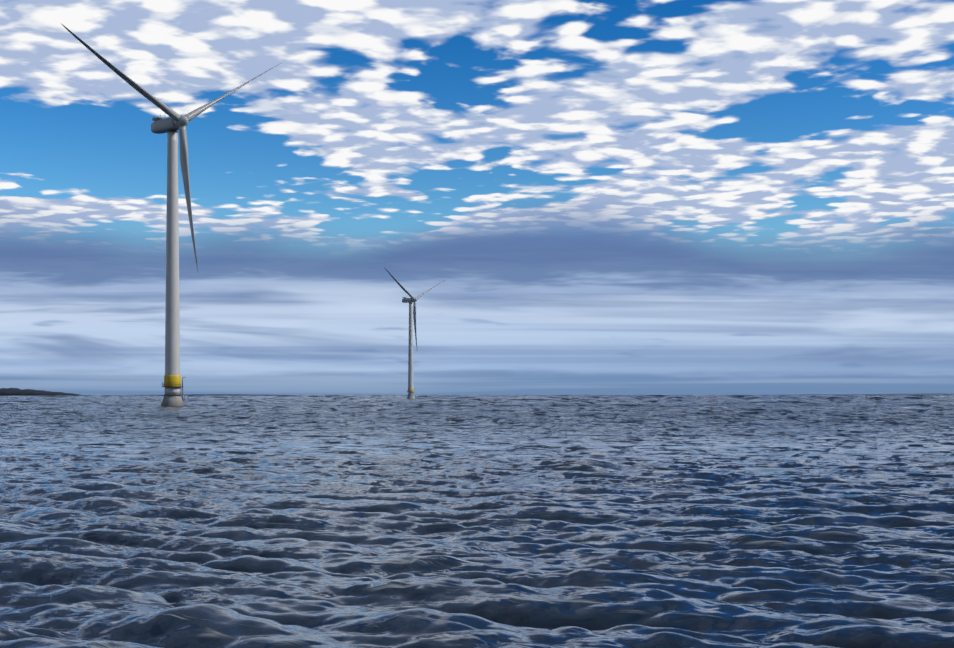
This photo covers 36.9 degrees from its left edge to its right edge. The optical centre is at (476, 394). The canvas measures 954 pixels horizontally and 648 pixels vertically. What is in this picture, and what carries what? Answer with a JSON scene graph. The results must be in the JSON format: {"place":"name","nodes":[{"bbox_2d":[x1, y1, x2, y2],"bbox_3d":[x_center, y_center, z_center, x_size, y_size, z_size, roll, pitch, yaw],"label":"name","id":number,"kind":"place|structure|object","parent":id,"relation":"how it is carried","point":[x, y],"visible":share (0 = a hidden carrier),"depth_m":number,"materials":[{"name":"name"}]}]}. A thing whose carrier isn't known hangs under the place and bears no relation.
{"place":"outdoors","nodes":[
{"label":"outdoors","id":0,"kind":"place"},
{"bbox_2d":[0,388,85,395],"bbox_3d":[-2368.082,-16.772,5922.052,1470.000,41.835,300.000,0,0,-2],"label":"island","id":1,"kind":"structure","parent":0,"point":[15,392],"depth_m":5844.59,"materials":[{"name":"grey"}]},
{"bbox_2d":[0,395,953,647],"bbox_3d":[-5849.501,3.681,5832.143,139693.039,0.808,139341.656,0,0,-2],"label":"sea","id":2,"kind":"structure","parent":0,"point":[498,521],"depth_m":40.23,"materials":[{"name":"blue liquid"}]},
{"bbox_2d":[62,24,280,405],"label":"turbine","id":3,"kind":"object","parent":2,"relation":"in","point":[172,124],"visible":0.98,"depth_m":455.31,"materials":[{"name":"metal"}]},
{"bbox_2d":[188,394,248,394],"bbox_3d":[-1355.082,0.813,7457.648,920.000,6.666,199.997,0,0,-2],"label":"skerry","id":4,"kind":"structure","parent":2,"relation":"on","point":[218,394],"depth_m":7410.84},
{"bbox_2d":[384,267,444,398],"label":"turbine","id":5,"kind":"object","parent":2,"relation":"in","point":[412,317],"visible":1,"depth_m":1306.48,"materials":[{"name":"metal"}]},
{"bbox_2d":[0,0,953,394],"label":"sky","id":6,"kind":"structure","parent":0,"point":[606,197],"materials":[{"name":"blue"}]},
{"bbox_2d":[788,393,953,394],"bbox_3d":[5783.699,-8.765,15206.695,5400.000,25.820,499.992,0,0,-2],"label":"coast","id":7,"kind":"structure","parent":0,"point":[884,394],"depth_m":14997.11}
]}

